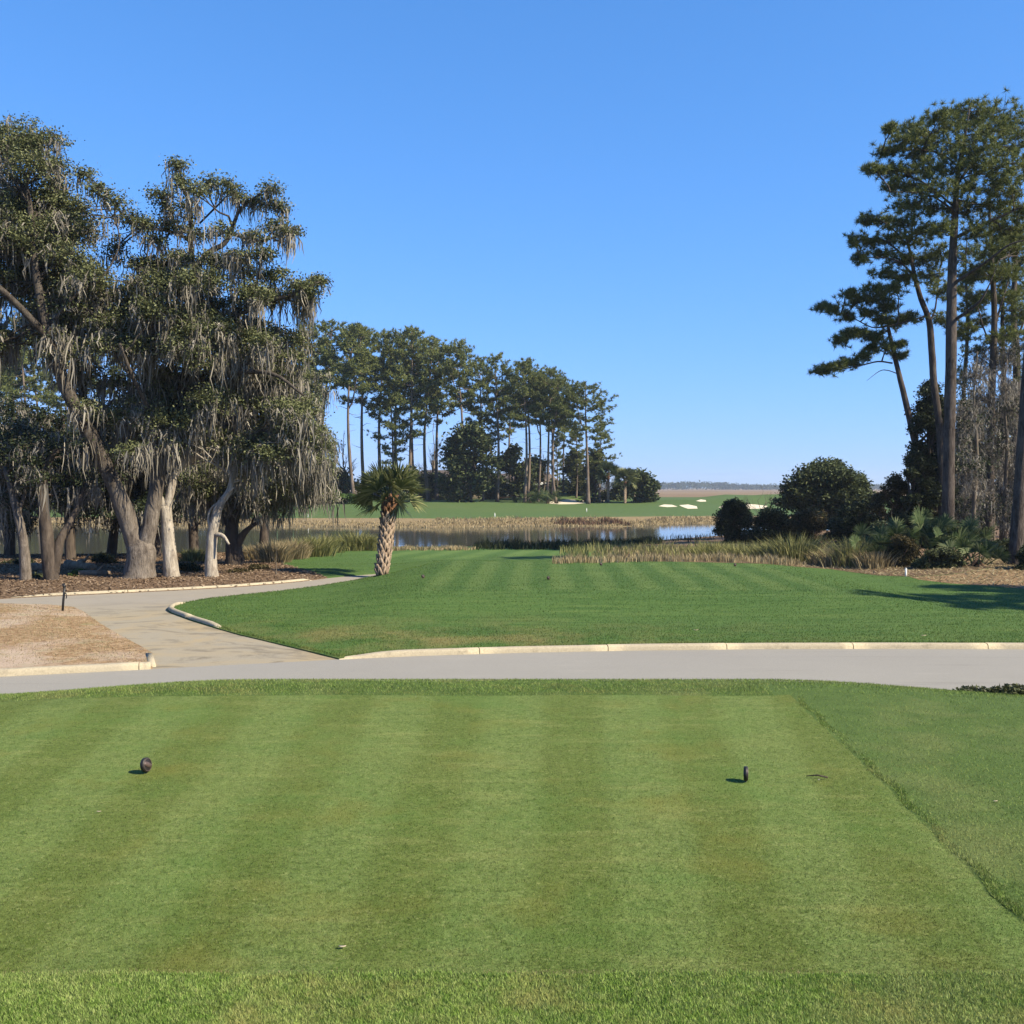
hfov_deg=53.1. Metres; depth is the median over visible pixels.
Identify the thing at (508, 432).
pine tree
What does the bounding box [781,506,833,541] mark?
shrub
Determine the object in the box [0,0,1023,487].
sky
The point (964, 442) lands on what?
mossy tree
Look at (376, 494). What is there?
shrub
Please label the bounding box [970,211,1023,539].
pine tree
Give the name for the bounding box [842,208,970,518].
pine tree
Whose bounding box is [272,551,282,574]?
bare shrub
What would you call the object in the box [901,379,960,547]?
cedar tree
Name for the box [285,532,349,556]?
grass clump
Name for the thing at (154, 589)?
kerb
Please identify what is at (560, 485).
shrub
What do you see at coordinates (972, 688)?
plant
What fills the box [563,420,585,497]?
pine tree
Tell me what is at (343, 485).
shrub
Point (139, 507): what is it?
live oak
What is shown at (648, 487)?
round oak
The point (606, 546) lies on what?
reeds
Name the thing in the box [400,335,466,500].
pine tree
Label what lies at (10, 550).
live oak
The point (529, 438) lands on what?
pine tree
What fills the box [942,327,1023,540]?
mossy tree
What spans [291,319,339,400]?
pine tree
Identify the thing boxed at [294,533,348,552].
grass clump
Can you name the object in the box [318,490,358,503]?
hedge
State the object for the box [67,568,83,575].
plant
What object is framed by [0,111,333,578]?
live oak
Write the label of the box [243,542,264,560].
grass clump
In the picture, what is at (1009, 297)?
pine tree
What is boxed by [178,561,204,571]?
plant
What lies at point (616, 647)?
kerb
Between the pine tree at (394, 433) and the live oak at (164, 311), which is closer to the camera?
the live oak at (164, 311)
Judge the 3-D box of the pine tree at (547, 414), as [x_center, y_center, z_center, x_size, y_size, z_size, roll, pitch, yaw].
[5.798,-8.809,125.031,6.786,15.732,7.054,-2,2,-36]
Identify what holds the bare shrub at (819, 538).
on the woodland floor
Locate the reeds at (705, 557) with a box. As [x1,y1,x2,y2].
[552,549,806,566]
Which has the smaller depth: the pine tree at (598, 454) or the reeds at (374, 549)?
the reeds at (374, 549)
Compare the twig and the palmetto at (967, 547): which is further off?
the palmetto at (967, 547)
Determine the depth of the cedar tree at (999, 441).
49.54 m
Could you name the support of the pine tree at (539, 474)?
on the fairway
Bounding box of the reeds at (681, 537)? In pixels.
[620,533,714,544]
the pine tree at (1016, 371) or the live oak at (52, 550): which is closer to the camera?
the live oak at (52, 550)
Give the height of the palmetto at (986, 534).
1.681 m
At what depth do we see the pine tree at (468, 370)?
125.41 m
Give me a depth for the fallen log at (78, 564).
31.30 m
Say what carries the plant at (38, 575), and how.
on the leaf litter
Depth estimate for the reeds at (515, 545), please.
44.56 m
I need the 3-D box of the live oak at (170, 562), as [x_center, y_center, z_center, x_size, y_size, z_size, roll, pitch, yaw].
[-9.040,-1.124,30.233,4.670,6.289,3.271,0,1,0]
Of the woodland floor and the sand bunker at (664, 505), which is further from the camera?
the sand bunker at (664, 505)
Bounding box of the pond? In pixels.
[0,523,753,553]
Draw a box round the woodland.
[358,480,910,489]
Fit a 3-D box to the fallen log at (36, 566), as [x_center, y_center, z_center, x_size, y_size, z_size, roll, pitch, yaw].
[-14.229,1.642,31.213,0.494,0.497,0.977,0,1,18]
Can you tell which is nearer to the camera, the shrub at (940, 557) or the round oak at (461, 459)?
the shrub at (940, 557)
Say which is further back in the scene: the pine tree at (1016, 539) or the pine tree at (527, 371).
the pine tree at (527, 371)
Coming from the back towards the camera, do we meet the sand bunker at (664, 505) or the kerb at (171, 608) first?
the sand bunker at (664, 505)
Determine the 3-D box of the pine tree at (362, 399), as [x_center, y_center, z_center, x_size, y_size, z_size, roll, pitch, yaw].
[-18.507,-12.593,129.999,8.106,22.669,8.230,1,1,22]
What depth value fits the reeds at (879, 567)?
39.78 m
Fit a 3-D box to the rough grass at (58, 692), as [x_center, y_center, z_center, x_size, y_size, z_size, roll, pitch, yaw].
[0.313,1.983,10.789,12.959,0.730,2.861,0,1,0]
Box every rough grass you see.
[0,677,1023,701]
[0,688,1023,1023]
[797,695,1023,920]
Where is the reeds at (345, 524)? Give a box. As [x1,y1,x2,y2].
[35,515,757,527]
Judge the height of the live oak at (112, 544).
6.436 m
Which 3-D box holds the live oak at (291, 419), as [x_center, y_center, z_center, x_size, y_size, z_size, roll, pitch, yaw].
[-8.261,-1.802,29.141,7.010,7.734,4.066,0,1,0]
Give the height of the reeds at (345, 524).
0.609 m
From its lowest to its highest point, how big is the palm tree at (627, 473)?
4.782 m
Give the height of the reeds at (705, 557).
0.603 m
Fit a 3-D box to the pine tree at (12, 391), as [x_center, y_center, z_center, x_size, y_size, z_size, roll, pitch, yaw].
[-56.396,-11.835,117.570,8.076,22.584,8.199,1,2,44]
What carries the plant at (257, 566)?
on the leaf litter
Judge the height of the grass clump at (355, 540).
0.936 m
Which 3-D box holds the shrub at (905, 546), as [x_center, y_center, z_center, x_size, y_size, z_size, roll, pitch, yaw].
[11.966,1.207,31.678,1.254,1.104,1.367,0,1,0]
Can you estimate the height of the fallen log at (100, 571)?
0.402 m
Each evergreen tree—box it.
[492,440,537,498]
[528,454,549,494]
[558,449,590,494]
[577,449,616,502]
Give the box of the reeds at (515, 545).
[472,534,662,549]
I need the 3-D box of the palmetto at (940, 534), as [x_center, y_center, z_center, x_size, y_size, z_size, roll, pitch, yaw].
[13.818,1.026,31.817,2.422,1.290,2.273,0,1,0]
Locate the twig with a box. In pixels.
[807,774,827,779]
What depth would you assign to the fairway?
109.70 m
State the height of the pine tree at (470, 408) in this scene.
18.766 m
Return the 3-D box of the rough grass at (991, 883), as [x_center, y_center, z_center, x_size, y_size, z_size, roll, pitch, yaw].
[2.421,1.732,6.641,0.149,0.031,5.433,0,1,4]
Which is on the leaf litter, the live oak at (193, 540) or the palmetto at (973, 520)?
the live oak at (193, 540)
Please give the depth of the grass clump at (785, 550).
33.89 m
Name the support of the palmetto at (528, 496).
on the fairway
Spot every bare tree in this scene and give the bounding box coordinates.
[337,430,356,475]
[419,418,446,497]
[537,454,556,490]
[597,478,613,501]
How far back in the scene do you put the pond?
67.89 m
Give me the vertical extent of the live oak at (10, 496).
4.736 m
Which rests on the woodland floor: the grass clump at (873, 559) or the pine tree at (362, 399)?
the grass clump at (873, 559)
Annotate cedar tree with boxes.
[891,449,941,547]
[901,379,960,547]
[955,401,998,537]
[994,382,1010,523]
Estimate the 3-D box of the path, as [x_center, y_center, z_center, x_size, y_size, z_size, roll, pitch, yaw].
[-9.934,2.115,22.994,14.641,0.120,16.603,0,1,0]
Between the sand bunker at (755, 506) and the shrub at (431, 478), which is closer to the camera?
the sand bunker at (755, 506)
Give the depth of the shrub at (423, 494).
137.16 m
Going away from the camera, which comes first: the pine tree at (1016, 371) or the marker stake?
the marker stake
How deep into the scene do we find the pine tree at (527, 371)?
125.36 m
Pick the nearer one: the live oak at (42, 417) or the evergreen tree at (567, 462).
the live oak at (42, 417)
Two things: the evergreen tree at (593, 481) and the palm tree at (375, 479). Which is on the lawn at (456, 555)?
the palm tree at (375, 479)
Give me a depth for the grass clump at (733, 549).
36.54 m
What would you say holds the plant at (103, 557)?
on the leaf litter
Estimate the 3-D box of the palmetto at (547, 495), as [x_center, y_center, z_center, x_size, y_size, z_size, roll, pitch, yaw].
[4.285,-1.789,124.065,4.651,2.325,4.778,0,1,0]
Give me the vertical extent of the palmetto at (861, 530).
1.471 m
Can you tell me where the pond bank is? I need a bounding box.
[31,516,790,527]
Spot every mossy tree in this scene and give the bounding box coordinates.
[937,351,1011,531]
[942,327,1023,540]
[978,359,1021,539]
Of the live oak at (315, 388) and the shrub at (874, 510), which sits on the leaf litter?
the live oak at (315, 388)
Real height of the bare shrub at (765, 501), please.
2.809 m
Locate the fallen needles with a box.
[774,556,1023,587]
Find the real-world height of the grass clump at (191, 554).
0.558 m
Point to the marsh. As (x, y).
(692, 492)
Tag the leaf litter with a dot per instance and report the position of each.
(196, 583)
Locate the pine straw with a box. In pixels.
[912,567,1023,588]
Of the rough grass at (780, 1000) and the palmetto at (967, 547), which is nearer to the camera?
the rough grass at (780, 1000)
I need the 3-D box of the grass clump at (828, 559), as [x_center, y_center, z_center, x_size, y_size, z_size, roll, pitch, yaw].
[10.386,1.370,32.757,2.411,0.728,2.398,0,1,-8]
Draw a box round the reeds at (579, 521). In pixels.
[552,516,630,525]
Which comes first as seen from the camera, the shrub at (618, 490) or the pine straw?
the pine straw
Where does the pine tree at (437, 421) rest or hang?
on the fairway
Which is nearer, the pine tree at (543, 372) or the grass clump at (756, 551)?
the grass clump at (756, 551)
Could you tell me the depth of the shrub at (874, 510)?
45.71 m
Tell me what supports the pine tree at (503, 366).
on the fairway
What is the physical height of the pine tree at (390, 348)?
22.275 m
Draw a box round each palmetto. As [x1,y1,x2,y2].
[512,489,542,502]
[529,488,562,503]
[849,522,916,554]
[870,513,939,561]
[894,509,985,557]
[903,505,991,551]
[921,525,998,561]
[936,536,1013,566]
[944,514,1008,559]
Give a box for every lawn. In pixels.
[0,603,151,668]
[167,546,1023,658]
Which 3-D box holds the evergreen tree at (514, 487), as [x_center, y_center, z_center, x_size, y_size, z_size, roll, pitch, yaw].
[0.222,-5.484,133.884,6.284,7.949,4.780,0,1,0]
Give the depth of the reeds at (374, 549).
42.21 m
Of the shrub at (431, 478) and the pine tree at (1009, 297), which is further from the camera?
the shrub at (431, 478)
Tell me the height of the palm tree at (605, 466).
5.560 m
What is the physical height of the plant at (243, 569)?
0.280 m
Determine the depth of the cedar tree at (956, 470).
48.37 m
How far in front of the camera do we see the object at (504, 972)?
4.03 m
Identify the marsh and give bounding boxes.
[346,488,905,496]
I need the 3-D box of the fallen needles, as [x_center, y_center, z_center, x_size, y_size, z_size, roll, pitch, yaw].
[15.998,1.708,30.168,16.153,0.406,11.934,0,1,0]
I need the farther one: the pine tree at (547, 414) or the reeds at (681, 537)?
the pine tree at (547, 414)
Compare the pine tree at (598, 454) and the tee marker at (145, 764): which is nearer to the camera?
the tee marker at (145, 764)
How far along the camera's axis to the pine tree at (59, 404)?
127.54 m
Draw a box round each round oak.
[434,417,509,502]
[617,466,663,502]
[769,456,875,530]
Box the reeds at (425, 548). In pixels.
[392,543,475,550]
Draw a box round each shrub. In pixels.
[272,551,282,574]
[332,467,361,493]
[372,483,387,498]
[387,465,430,499]
[418,468,445,499]
[484,471,508,499]
[541,476,567,492]
[610,481,623,500]
[711,497,753,543]
[742,484,781,514]
[742,506,793,543]
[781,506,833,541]
[809,531,830,547]
[825,500,884,543]
[854,490,888,520]
[861,517,896,549]
[868,471,912,521]
[880,534,920,566]
[908,546,966,569]
[993,538,1008,551]
[1011,544,1023,569]
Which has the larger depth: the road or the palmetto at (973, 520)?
the palmetto at (973, 520)
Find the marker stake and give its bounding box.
[61,583,66,610]
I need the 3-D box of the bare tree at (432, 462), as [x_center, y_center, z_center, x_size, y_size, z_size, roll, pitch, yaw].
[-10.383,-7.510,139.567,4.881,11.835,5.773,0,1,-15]
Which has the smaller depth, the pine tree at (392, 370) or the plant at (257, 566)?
the plant at (257, 566)
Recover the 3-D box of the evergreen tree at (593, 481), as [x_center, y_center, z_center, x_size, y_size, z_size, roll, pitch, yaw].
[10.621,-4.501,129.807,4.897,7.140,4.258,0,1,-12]
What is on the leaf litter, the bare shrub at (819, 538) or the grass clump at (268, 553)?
the grass clump at (268, 553)
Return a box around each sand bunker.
[549,499,583,503]
[660,504,676,506]
[680,504,697,508]
[718,504,766,508]
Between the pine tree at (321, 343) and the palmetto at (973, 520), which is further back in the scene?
the pine tree at (321, 343)
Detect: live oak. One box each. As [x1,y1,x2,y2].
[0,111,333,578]
[0,394,71,555]
[0,400,138,559]
[0,415,116,580]
[0,431,69,579]
[86,404,188,554]
[94,385,220,557]
[109,317,341,576]
[117,380,248,550]
[118,363,269,576]
[165,420,345,564]
[211,363,341,545]
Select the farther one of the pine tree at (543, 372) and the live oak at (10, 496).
the pine tree at (543, 372)
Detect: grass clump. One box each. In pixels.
[177,547,204,561]
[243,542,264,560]
[244,537,300,562]
[271,537,316,559]
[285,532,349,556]
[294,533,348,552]
[332,530,377,550]
[344,532,394,550]
[680,540,733,557]
[700,540,761,558]
[737,539,791,558]
[743,530,848,563]
[796,546,852,567]
[805,536,895,568]
[847,548,905,568]
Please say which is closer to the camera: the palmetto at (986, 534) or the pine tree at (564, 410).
the palmetto at (986, 534)
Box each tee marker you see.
[140,757,151,772]
[743,766,747,781]
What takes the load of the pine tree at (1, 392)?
on the fairway
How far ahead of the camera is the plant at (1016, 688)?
10.76 m
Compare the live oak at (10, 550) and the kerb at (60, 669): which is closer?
the kerb at (60, 669)
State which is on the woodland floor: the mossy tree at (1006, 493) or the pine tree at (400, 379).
the mossy tree at (1006, 493)
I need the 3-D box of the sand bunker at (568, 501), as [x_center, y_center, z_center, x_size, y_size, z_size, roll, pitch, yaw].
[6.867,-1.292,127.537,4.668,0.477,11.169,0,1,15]
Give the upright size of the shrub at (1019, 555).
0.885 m
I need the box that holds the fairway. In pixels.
[33,492,996,521]
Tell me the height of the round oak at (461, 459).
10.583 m
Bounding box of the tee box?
[0,695,1023,975]
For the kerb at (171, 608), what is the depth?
20.30 m
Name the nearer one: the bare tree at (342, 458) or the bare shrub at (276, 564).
the bare shrub at (276, 564)
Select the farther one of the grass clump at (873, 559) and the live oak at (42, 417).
the live oak at (42, 417)
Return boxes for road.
[0,649,1023,693]
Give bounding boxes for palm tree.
[347,460,429,575]
[594,460,621,502]
[612,466,637,503]
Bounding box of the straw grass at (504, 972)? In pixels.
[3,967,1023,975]
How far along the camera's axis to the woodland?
1558.34 m
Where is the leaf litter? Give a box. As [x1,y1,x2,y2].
[0,553,326,598]
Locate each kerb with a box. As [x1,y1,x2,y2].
[0,662,150,676]
[17,579,311,596]
[146,653,155,666]
[168,602,221,627]
[339,642,1023,659]
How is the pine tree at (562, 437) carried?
on the fairway
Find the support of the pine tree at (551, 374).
on the fairway
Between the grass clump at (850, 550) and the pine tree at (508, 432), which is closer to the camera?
the grass clump at (850, 550)
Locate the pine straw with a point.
(1016, 585)
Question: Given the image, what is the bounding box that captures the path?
[0,574,375,668]
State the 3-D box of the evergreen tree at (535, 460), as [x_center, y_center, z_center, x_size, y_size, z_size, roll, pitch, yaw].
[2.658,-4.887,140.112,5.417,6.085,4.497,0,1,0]
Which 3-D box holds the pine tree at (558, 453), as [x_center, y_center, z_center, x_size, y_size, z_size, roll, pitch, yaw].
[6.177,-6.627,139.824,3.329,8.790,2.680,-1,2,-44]
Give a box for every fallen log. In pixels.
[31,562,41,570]
[63,554,96,569]
[78,563,111,575]
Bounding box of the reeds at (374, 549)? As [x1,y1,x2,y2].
[337,542,376,550]
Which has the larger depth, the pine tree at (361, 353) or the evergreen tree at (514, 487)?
the evergreen tree at (514, 487)
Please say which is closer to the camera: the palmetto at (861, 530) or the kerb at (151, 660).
the kerb at (151, 660)
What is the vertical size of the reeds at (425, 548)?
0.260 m
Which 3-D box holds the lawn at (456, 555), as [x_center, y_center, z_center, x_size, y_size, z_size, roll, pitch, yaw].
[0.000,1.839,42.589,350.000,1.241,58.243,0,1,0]
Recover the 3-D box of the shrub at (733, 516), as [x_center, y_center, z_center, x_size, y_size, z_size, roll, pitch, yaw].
[10.405,0.401,47.981,2.543,2.294,1.967,0,1,0]
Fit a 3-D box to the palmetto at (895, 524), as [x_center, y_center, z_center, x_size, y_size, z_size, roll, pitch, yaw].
[12.541,0.853,32.551,2.845,1.644,2.498,0,1,0]
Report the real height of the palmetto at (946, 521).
1.763 m
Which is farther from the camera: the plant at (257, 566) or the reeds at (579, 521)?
the reeds at (579, 521)
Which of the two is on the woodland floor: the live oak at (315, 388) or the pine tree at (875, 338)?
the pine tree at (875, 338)
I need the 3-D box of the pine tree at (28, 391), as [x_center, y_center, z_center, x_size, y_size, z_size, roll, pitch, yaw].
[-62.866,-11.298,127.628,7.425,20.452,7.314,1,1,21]
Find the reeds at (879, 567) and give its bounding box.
[591,543,882,568]
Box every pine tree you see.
[0,313,58,404]
[0,314,19,398]
[0,339,64,430]
[0,364,35,417]
[38,369,88,444]
[79,349,126,402]
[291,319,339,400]
[295,318,367,424]
[314,321,382,494]
[330,322,392,476]
[350,329,409,468]
[366,376,416,493]
[368,327,426,500]
[370,325,437,501]
[383,324,443,496]
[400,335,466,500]
[415,337,498,501]
[416,344,466,499]
[457,354,507,500]
[471,352,521,501]
[486,377,532,497]
[497,362,549,500]
[500,357,551,502]
[515,375,558,501]
[518,366,582,501]
[528,366,569,500]
[533,377,585,502]
[543,435,564,490]
[545,380,618,503]
[550,402,584,492]
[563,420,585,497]
[578,416,622,501]
[806,279,916,441]
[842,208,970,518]
[858,87,1023,546]
[942,242,1000,518]
[956,183,1023,541]
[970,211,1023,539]
[979,200,1023,537]
[1008,146,1023,564]
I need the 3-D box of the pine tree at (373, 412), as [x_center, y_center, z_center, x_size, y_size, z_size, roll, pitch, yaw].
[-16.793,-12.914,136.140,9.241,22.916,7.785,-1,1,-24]
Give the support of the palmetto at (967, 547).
on the woodland floor
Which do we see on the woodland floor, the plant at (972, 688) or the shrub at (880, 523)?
the shrub at (880, 523)
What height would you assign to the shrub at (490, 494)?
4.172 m
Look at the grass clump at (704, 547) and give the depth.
37.80 m
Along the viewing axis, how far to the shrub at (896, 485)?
41.63 m
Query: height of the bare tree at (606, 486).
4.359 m
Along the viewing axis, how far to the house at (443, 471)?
156.84 m
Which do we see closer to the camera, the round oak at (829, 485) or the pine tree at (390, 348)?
the round oak at (829, 485)
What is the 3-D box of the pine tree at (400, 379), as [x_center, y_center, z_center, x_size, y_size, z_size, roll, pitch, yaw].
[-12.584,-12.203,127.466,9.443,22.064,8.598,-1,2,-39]
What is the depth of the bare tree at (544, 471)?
139.68 m
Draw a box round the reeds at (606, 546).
[559,538,827,557]
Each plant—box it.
[0,557,35,564]
[32,572,42,578]
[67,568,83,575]
[89,551,117,563]
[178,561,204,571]
[224,566,253,572]
[248,563,270,570]
[952,684,995,693]
[990,683,1023,694]
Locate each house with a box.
[419,465,486,498]
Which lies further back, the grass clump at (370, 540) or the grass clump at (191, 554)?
the grass clump at (370, 540)
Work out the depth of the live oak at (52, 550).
28.12 m
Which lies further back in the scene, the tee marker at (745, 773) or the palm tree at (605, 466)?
the palm tree at (605, 466)
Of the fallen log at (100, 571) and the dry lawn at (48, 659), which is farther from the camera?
the fallen log at (100, 571)
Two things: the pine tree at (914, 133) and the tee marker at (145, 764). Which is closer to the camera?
the tee marker at (145, 764)
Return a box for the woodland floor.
[616,526,1008,576]
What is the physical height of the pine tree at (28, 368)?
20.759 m
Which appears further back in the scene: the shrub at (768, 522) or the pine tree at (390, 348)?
the pine tree at (390, 348)
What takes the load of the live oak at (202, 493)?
on the leaf litter
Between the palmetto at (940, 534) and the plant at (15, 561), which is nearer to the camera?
the palmetto at (940, 534)
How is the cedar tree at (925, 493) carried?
on the woodland floor
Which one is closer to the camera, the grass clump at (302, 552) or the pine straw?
the pine straw
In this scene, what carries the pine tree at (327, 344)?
on the fairway
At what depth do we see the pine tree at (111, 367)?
122.71 m
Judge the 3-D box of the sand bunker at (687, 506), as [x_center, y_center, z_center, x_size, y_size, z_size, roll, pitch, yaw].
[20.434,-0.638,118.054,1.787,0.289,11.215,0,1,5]

